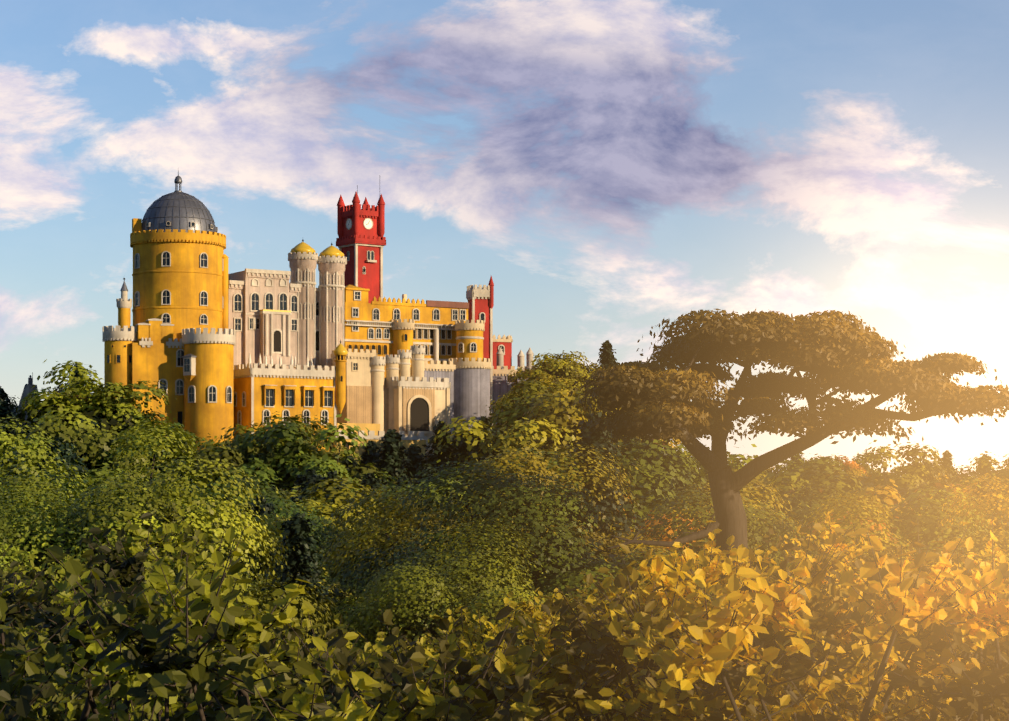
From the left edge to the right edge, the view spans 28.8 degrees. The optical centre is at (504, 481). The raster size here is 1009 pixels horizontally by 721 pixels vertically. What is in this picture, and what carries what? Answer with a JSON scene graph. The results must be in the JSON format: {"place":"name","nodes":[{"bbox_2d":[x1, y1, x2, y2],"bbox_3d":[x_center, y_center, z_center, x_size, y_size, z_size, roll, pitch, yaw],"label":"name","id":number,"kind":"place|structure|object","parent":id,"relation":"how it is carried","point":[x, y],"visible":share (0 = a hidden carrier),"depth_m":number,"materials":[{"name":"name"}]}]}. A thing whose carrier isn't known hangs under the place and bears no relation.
{"place":"outdoors","nodes":[
{"label":"outdoors","id":0,"kind":"place"},
{"bbox_2d":[102,278,235,449],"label":"castle towers","id":1,"kind":"structure","parent":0,"point":[192,370],"depth_m":292.49,"materials":[{"name":"yellow paint"}]},
{"bbox_2d":[228,268,301,368],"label":"castle building","id":2,"kind":"structure","parent":0,"point":[262,312],"depth_m":310.95,"materials":[{"name":"beige stone"}]},
{"bbox_2d":[234,339,347,451],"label":"castle building","id":3,"kind":"structure","parent":0,"point":[261,393],"depth_m":299.78,"materials":[{"name":"yellow paint"}]},
{"bbox_2d":[248,353,312,368],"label":"palace terrace umbrellas","id":4,"kind":"object","parent":3,"relation":"on","point":[280,361],"depth_m":302.43},
{"bbox_2d":[288,240,346,369],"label":"twin towers","id":5,"kind":"structure","parent":0,"point":[320,318],"depth_m":317.77,"materials":[{"name":"beige stone"}]},
{"bbox_2d":[336,185,385,302],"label":"clock tower","id":6,"kind":"structure","parent":0,"point":[360,242],"depth_m":330.73,"materials":[{"name":"red paint"}]},
{"bbox_2d":[333,423,426,461],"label":"castle wall","id":7,"kind":"structure","parent":0,"point":[374,433],"depth_m":308.60,"materials":[{"name":"beige stone"}]},
{"bbox_2d":[331,345,450,455],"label":"castle gatehouse","id":8,"kind":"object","parent":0,"point":[398,398],"depth_m":315.07,"materials":[{"name":"beige stone"}]},
{"bbox_2d":[424,358,535,444],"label":"palace ramparts","id":9,"kind":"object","parent":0,"point":[469,389],"depth_m":325.85,"materials":[{"name":"grey stone"}]},
{"bbox_2d":[0,0,1008,473],"label":"sky","id":10,"kind":"structure","parent":0,"point":[615,169],"materials":[{"name":"blue"}]},
{"bbox_3d":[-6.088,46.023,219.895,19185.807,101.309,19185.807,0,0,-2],"label":"terrain ground","id":11,"kind":"structure","parent":0,"visible":0},
{"bbox_2d":[0,386,19,452],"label":"tree","id":12,"kind":"object","parent":11,"relation":"on","point":[5,411],"depth_m":272.76,"materials":[{"name":"green plant"}]},
{"bbox_2d":[0,446,32,497],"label":"tree","id":13,"kind":"object","parent":11,"relation":"on","point":[16,452],"depth_m":202.91,"materials":[{"name":"green plant"}]},
{"bbox_2d":[16,372,43,426],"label":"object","id":14,"kind":"object","parent":11,"relation":"on","point":[28,388],"depth_m":315.14,"materials":[{"name":"stone"}]},
{"bbox_2d":[0,475,100,661],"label":"tree","id":15,"kind":"object","parent":11,"relation":"on","point":[6,540],"depth_m":60.54,"materials":[{"name":"green plant"}]},
{"bbox_2d":[0,463,106,516],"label":"tree","id":16,"kind":"object","parent":11,"relation":"on","point":[59,478],"depth_m":140.75,"materials":[{"name":"green plant"}]},
{"bbox_2d":[5,411,110,471],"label":"tree","id":17,"kind":"object","parent":11,"relation":"on","point":[96,419],"depth_m":267.93,"materials":[{"name":"green plant"}]},
{"bbox_2d":[33,437,87,488],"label":"conifer tree","id":18,"kind":"object","parent":11,"relation":"on","point":[65,456],"depth_m":213.15,"materials":[{"name":"green plant"}]},
{"bbox_2d":[4,430,154,492],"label":"tree","id":19,"kind":"object","parent":11,"relation":"on","point":[99,472],"depth_m":253.78,"materials":[{"name":"green plant"}]},
{"bbox_2d":[12,359,178,475],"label":"round tree","id":20,"kind":"object","parent":11,"relation":"on","point":[104,400],"depth_m":269.37,"materials":[{"name":"green plant"}]},
{"bbox_2d":[0,401,246,577],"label":"tree","id":21,"kind":"object","parent":11,"relation":"on","point":[31,462],"depth_m":97.83,"materials":[{"name":"green plant"}]},
{"bbox_2d":[0,467,265,698],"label":"tree","id":22,"kind":"object","parent":11,"relation":"on","point":[34,481],"depth_m":79.33,"materials":[{"name":"green plant"}]},
{"bbox_2d":[82,412,193,475],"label":"tree","id":23,"kind":"object","parent":11,"relation":"on","point":[118,448],"depth_m":266.27,"materials":[{"name":"green plant"}]},
{"bbox_2d":[86,451,213,496],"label":"tree","id":24,"kind":"object","parent":11,"relation":"on","point":[161,471],"depth_m":258.65,"materials":[{"name":"green plant"}]},
{"bbox_2d":[136,410,177,458],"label":"tree","id":25,"kind":"object","parent":11,"relation":"on","point":[158,415],"depth_m":275.16,"materials":[{"name":"green plant"}]},
{"bbox_2d":[160,459,195,498],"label":"conifer tree","id":26,"kind":"object","parent":11,"relation":"on","point":[190,480],"depth_m":198.74,"materials":[{"name":"green plant"}]},
{"bbox_2d":[130,171,228,341],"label":"domed tower","id":27,"kind":"structure","parent":11,"relation":"on","point":[180,262],"depth_m":298.19,"materials":[{"name":"yellow paint"}]},
{"bbox_2d":[0,411,365,716],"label":"tree","id":28,"kind":"object","parent":11,"relation":"on","point":[104,516],"depth_m":61.24,"materials":[{"name":"green plant"}]},
{"bbox_2d":[174,430,210,458],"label":"tree","id":29,"kind":"object","parent":11,"relation":"on","point":[195,437],"depth_m":279.38,"materials":[{"name":"green plant"}]},
{"bbox_2d":[158,437,288,488],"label":"tree","id":30,"kind":"object","parent":11,"relation":"on","point":[228,453],"depth_m":253.08,"materials":[{"name":"green plant"}]},
{"bbox_2d":[176,472,295,515],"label":"tree","id":31,"kind":"object","parent":11,"relation":"on","point":[262,484],"depth_m":167.30,"materials":[{"name":"green plant"}]},
{"bbox_2d":[183,419,316,490],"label":"tree","id":32,"kind":"object","parent":11,"relation":"on","point":[246,444],"depth_m":256.85,"materials":[{"name":"green plant"}]},
{"bbox_2d":[226,496,285,590],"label":"tree","id":33,"kind":"object","parent":11,"relation":"on","point":[268,507],"depth_m":107.35,"materials":[{"name":"green plant"}]},
{"bbox_2d":[211,411,343,477],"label":"tree","id":34,"kind":"object","parent":11,"relation":"on","point":[314,426],"depth_m":267.26,"materials":[{"name":"green plant"}]},
{"bbox_2d":[222,485,360,585],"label":"tree","id":35,"kind":"object","parent":11,"relation":"on","point":[317,529],"depth_m":114.24,"materials":[{"name":"green plant"}]},
{"bbox_2d":[206,414,396,499],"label":"tree","id":36,"kind":"object","parent":11,"relation":"on","point":[274,435],"depth_m":252.07,"materials":[{"name":"green plant"}]},
{"bbox_2d":[258,512,344,641],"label":"tree","id":37,"kind":"object","parent":11,"relation":"on","point":[297,529],"depth_m":71.10,"materials":[{"name":"green plant"}]},
{"bbox_2d":[289,469,323,495],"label":"conifer tree","id":38,"kind":"object","parent":11,"relation":"on","point":[313,479],"depth_m":189.04,"materials":[{"name":"green plant"}]},
{"bbox_2d":[223,467,402,589],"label":"tree","id":39,"kind":"object","parent":11,"relation":"on","point":[320,503],"depth_m":134.78,"materials":[{"name":"green plant"}]},
{"bbox_2d":[226,506,400,642],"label":"tree","id":40,"kind":"object","parent":11,"relation":"on","point":[278,532],"depth_m":89.71,"materials":[{"name":"green plant"}]},
{"bbox_2d":[259,558,397,621],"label":"tree","id":41,"kind":"object","parent":11,"relation":"on","point":[331,582],"depth_m":92.58,"materials":[{"name":"green plant"}]},
{"bbox_2d":[315,470,352,533],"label":"tree","id":42,"kind":"object","parent":11,"relation":"on","point":[330,475],"depth_m":161.82,"materials":[{"name":"green plant"}]},
{"bbox_2d":[311,442,360,461],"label":"tree","id":43,"kind":"object","parent":11,"relation":"on","point":[342,453],"depth_m":280.10,"materials":[{"name":"green plant"}]},
{"bbox_2d":[263,441,411,489],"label":"tree","id":44,"kind":"object","parent":11,"relation":"on","point":[369,470],"depth_m":254.46,"materials":[{"name":"green plant"}]},
{"bbox_2d":[338,455,361,491],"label":"tree","id":45,"kind":"object","parent":11,"relation":"on","point":[346,462],"depth_m":255.08,"materials":[{"name":"green plant"}]},
{"bbox_2d":[356,440,383,473],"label":"tree","id":46,"kind":"object","parent":11,"relation":"on","point":[371,449],"depth_m":260.89,"materials":[{"name":"green plant"}]},
{"bbox_2d":[355,473,388,509],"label":"conifer tree","id":47,"kind":"object","parent":11,"relation":"on","point":[371,481],"depth_m":185.25,"materials":[{"name":"green plant"}]},
{"bbox_2d":[347,477,439,526],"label":"tree","id":48,"kind":"object","parent":11,"relation":"on","point":[388,495],"depth_m":158.13,"materials":[{"name":"green plant"}]},
{"bbox_2d":[373,429,416,489],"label":"tree","id":49,"kind":"object","parent":11,"relation":"on","point":[392,454],"depth_m":256.82,"materials":[{"name":"green plant"}]},
{"bbox_2d":[392,474,412,501],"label":"tree","id":50,"kind":"object","parent":11,"relation":"on","point":[403,477],"depth_m":245.12,"materials":[{"name":"green plant"}]},
{"bbox_2d":[402,443,424,482],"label":"tree","id":51,"kind":"object","parent":11,"relation":"on","point":[413,451],"depth_m":262.96,"materials":[{"name":"green plant"}]},
{"bbox_2d":[344,284,484,377],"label":"castle building","id":52,"kind":"structure","parent":11,"relation":"on","point":[441,331],"depth_m":326.29,"materials":[{"name":"yellow paint"}]},
{"bbox_2d":[308,541,532,660],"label":"tree","id":53,"kind":"object","parent":11,"relation":"on","point":[450,583],"depth_m":75.07,"materials":[{"name":"green plant"}]},
{"bbox_2d":[411,463,436,492],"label":"tree","id":54,"kind":"object","parent":11,"relation":"on","point":[424,467],"depth_m":249.31,"materials":[{"name":"green plant"}]},
{"bbox_2d":[353,455,514,573],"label":"tree","id":55,"kind":"object","parent":11,"relation":"on","point":[434,485],"depth_m":136.24,"materials":[{"name":"green plant"}]},
{"bbox_2d":[416,420,466,483],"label":"tree","id":56,"kind":"object","parent":11,"relation":"on","point":[443,457],"depth_m":259.00,"materials":[{"name":"green plant"}]},
{"bbox_2d":[312,514,596,660],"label":"tree","id":57,"kind":"object","parent":11,"relation":"on","point":[412,618],"depth_m":66.60,"materials":[{"name":"green plant"}]},
{"bbox_2d":[451,428,472,468],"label":"tree","id":58,"kind":"object","parent":11,"relation":"on","point":[462,445],"depth_m":265.06,"materials":[{"name":"green plant"}]},
{"bbox_2d":[325,437,622,581],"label":"tree","id":59,"kind":"object","parent":11,"relation":"on","point":[535,451],"depth_m":117.81,"materials":[{"name":"green plant"}]},
{"bbox_2d":[315,432,639,594],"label":"tree","id":60,"kind":"object","parent":11,"relation":"on","point":[595,479],"depth_m":109.00,"materials":[{"name":"green plant"}]},
{"bbox_2d":[461,416,502,468],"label":"tree","id":61,"kind":"object","parent":11,"relation":"on","point":[484,419],"depth_m":261.19,"materials":[{"name":"green plant"}]},
{"bbox_2d":[313,439,685,601],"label":"tree","id":62,"kind":"object","parent":11,"relation":"on","point":[403,532],"depth_m":95.00,"materials":[{"name":"green plant"}]},
{"bbox_2d":[428,412,570,479],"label":"tree","id":63,"kind":"object","parent":11,"relation":"on","point":[502,440],"depth_m":254.22,"materials":[{"name":"green plant"}]},
{"bbox_2d":[466,276,533,424],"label":"castle tower","id":64,"kind":"structure","parent":11,"relation":"on","point":[498,351],"depth_m":335.81,"materials":[{"name":"paint"}]},
{"bbox_2d":[0,500,1008,720],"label":"foreground bushes","id":65,"kind":"object","parent":11,"relation":"on","point":[158,637],"depth_m":12.49,"materials":[{"name":"green plant"}]},
{"bbox_2d":[320,449,714,683],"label":"tree","id":66,"kind":"object","parent":11,"relation":"on","point":[564,568],"depth_m":76.89,"materials":[{"name":"green plant"}]},
{"bbox_2d":[485,377,583,431],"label":"tree","id":67,"kind":"object","parent":11,"relation":"on","point":[502,402],"depth_m":295.22,"materials":[{"name":"green plant"}]},
{"bbox_2d":[503,372,571,398],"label":"tree","id":68,"kind":"object","parent":11,"relation":"on","point":[542,377],"depth_m":315.06,"materials":[{"name":"green plant"}]},
{"bbox_2d":[476,375,618,461],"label":"tree","id":69,"kind":"object","parent":11,"relation":"on","point":[532,386],"depth_m":273.40,"materials":[{"name":"green plant"}]},
{"bbox_2d":[508,351,595,392],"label":"tree","id":70,"kind":"object","parent":11,"relation":"on","point":[532,374],"depth_m":334.65,"materials":[{"name":"green plant"}]},
{"bbox_2d":[548,360,601,389],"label":"tree","id":71,"kind":"object","parent":11,"relation":"on","point":[583,367],"depth_m":345.86,"materials":[{"name":"green plant"}]},
{"bbox_2d":[512,388,663,461],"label":"tree","id":72,"kind":"object","parent":11,"relation":"on","point":[560,416],"depth_m":262.52,"materials":[{"name":"green plant"}]},
{"bbox_2d":[548,412,656,544],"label":"tree","id":73,"kind":"object","parent":11,"relation":"on","point":[594,438],"depth_m":117.53,"materials":[{"name":"green plant"}]},
{"bbox_2d":[594,340,616,378],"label":"tree","id":74,"kind":"object","parent":11,"relation":"on","point":[606,356],"depth_m":351.88,"materials":[{"name":"green plant"}]},
{"bbox_2d":[548,436,708,537],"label":"tree","id":75,"kind":"object","parent":11,"relation":"on","point":[646,481],"depth_m":129.18,"materials":[{"name":"green plant"}]},
{"bbox_2d":[616,437,640,462],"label":"tree","id":76,"kind":"object","parent":11,"relation":"on","point":[629,446],"depth_m":257.66,"materials":[{"name":"green plant"}]},
{"bbox_2d":[546,458,715,563],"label":"tree","id":77,"kind":"object","parent":11,"relation":"on","point":[657,522],"depth_m":119.28,"materials":[{"name":"green plant"}]},
{"bbox_2d":[626,440,663,506],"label":"conifer tree","id":78,"kind":"object","parent":11,"relation":"on","point":[649,459],"depth_m":159.69,"materials":[{"name":"green plant"}]},
{"bbox_2d":[619,484,694,536],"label":"tree","id":79,"kind":"object","parent":11,"relation":"on","point":[650,502],"depth_m":145.19,"materials":[{"name":"green plant"}]},
{"bbox_2d":[644,448,702,511],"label":"conifer tree","id":80,"kind":"object","parent":11,"relation":"on","point":[678,482],"depth_m":149.78,"materials":[{"name":"green plant"}]},
{"bbox_2d":[582,518,790,565],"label":"tree","id":81,"kind":"object","parent":11,"relation":"on","point":[614,528],"depth_m":120.46,"materials":[{"name":"green plant"}]},
{"bbox_2d":[593,526,800,688],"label":"tree","id":82,"kind":"object","parent":11,"relation":"on","point":[622,541],"depth_m":91.50,"materials":[{"name":"green plant"}]},
{"bbox_2d":[640,472,801,548],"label":"tree","id":83,"kind":"object","parent":11,"relation":"on","point":[694,488],"depth_m":144.26,"materials":[{"name":"green plant"}]},
{"bbox_2d":[599,477,847,576],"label":"tree","id":84,"kind":"object","parent":11,"relation":"on","point":[756,528],"depth_m":101.46,"materials":[{"name":"green plant"}]},
{"bbox_2d":[679,444,779,498],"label":"tree","id":85,"kind":"object","parent":11,"relation":"on","point":[731,457],"depth_m":250.13,"materials":[{"name":"green plant"}]},
{"bbox_2d":[683,463,804,504],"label":"tree","id":86,"kind":"object","parent":11,"relation":"on","point":[754,481],"depth_m":248.06,"materials":[{"name":"green plant"}]},
{"bbox_2d":[703,479,805,534],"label":"tree","id":87,"kind":"object","parent":11,"relation":"on","point":[768,499],"depth_m":180.29,"materials":[{"name":"green plant"}]},
{"bbox_2d":[747,502,804,556],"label":"tree","id":88,"kind":"object","parent":11,"relation":"on","point":[793,513],"depth_m":135.93,"materials":[{"name":"green plant"}]},
{"bbox_2d":[563,308,1008,609],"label":"pine tree","id":89,"kind":"object","parent":11,"relation":"on","point":[844,353],"depth_m":73.25,"materials":[{"name":"green plant"}]},
{"bbox_2d":[770,493,825,526],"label":"tree","id":90,"kind":"object","parent":11,"relation":"on","point":[806,511],"depth_m":197.23,"materials":[{"name":"green plant"}]},
{"bbox_2d":[749,479,852,524],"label":"tree","id":91,"kind":"object","parent":11,"relation":"on","point":[810,496],"depth_m":200.79,"materials":[{"name":"green plant"}]},
{"bbox_2d":[756,464,863,503],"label":"tree","id":92,"kind":"object","parent":11,"relation":"on","point":[819,477],"depth_m":237.58,"materials":[{"name":"green plant"}]},
{"bbox_2d":[768,452,882,502],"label":"tree","id":93,"kind":"object","parent":11,"relation":"on","point":[820,463],"depth_m":269.07,"materials":[{"name":"green plant"}]},
{"bbox_2d":[755,520,931,570],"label":"tree","id":94,"kind":"object","parent":11,"relation":"on","point":[886,540],"depth_m":106.56,"materials":[{"name":"green plant"}]},
{"bbox_2d":[790,495,899,568],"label":"tree","id":95,"kind":"object","parent":11,"relation":"on","point":[811,530],"depth_m":130.31,"materials":[{"name":"green plant"}]},
{"bbox_2d":[828,453,866,476],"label":"tree","id":96,"kind":"object","parent":11,"relation":"on","point":[850,464],"depth_m":348.01,"materials":[{"name":"orange plant"}]},
{"bbox_2d":[826,467,869,482],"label":"tree","id":97,"kind":"object","parent":11,"relation":"on","point":[854,471],"depth_m":316.97,"materials":[{"name":"green plant"}]},
{"bbox_2d":[813,479,906,514],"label":"tree","id":98,"kind":"object","parent":11,"relation":"on","point":[892,496],"depth_m":211.39,"materials":[{"name":"yellow plant"}]},
{"bbox_2d":[852,451,894,482],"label":"tree","id":99,"kind":"object","parent":11,"relation":"on","point":[860,460],"depth_m":372.84,"materials":[{"name":"green plant"}]},
{"bbox_2d":[822,474,926,500],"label":"tree","id":100,"kind":"object","parent":11,"relation":"on","point":[862,482],"depth_m":255.22,"materials":[{"name":"green plant"}]},
{"bbox_2d":[846,483,927,507],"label":"tree","id":101,"kind":"object","parent":11,"relation":"on","point":[902,492],"depth_m":240.10,"materials":[{"name":"green plant"}]},
{"bbox_2d":[793,501,986,564],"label":"tree","id":102,"kind":"object","parent":11,"relation":"on","point":[870,528],"depth_m":126.57,"materials":[{"name":"green plant"}]},
{"bbox_2d":[774,484,1008,716],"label":"tree","id":103,"kind":"object","parent":11,"relation":"on","point":[862,516],"depth_m":99.47,"materials":[{"name":"green plant"}]},
{"bbox_2d":[802,493,988,559],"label":"tree","id":104,"kind":"object","parent":11,"relation":"on","point":[931,531],"depth_m":140.37,"materials":[{"name":"green plant"}]},
{"bbox_2d":[845,440,960,498],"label":"tree","id":105,"kind":"object","parent":11,"relation":"on","point":[915,475],"depth_m":280.40,"materials":[{"name":"green plant"}]},
{"bbox_2d":[884,482,1003,542],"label":"tree","id":106,"kind":"object","parent":11,"relation":"on","point":[926,498],"depth_m":148.25,"materials":[{"name":"green plant"}]},
{"bbox_2d":[914,476,975,508],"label":"tree","id":107,"kind":"object","parent":11,"relation":"on","point":[939,486],"depth_m":219.00,"materials":[{"name":"green plant"}]},
{"bbox_2d":[939,450,954,475],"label":"tree","id":108,"kind":"object","parent":11,"relation":"on","point":[948,455],"depth_m":353.29,"materials":[{"name":"green plant"}]},
{"bbox_2d":[913,466,1008,500],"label":"tree","id":109,"kind":"object","parent":11,"relation":"on","point":[1000,472],"depth_m":270.88,"materials":[{"name":"green plant"}]},
{"bbox_2d":[930,471,1008,557],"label":"tree","id":110,"kind":"object","parent":11,"relation":"on","point":[979,507],"depth_m":118.26,"materials":[{"name":"green plant"}]},
{"bbox_2d":[946,465,999,487],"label":"tree","id":111,"kind":"object","parent":11,"relation":"on","point":[970,473],"depth_m":308.34,"materials":[{"name":"green plant"}]},
{"bbox_2d":[959,478,1008,546],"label":"tree","id":112,"kind":"object","parent":11,"relation":"on","point":[997,505],"depth_m":167.07,"materials":[{"name":"green plant"}]},
{"bbox_2d":[976,454,994,481],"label":"tree","id":113,"kind":"object","parent":11,"relation":"on","point":[985,467],"depth_m":344.67,"materials":[{"name":"green plant"}]},
{"bbox_2d":[969,451,1008,478],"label":"tree","id":114,"kind":"object","parent":11,"relation":"on","point":[994,461],"depth_m":314.35,"materials":[{"name":"green plant"}]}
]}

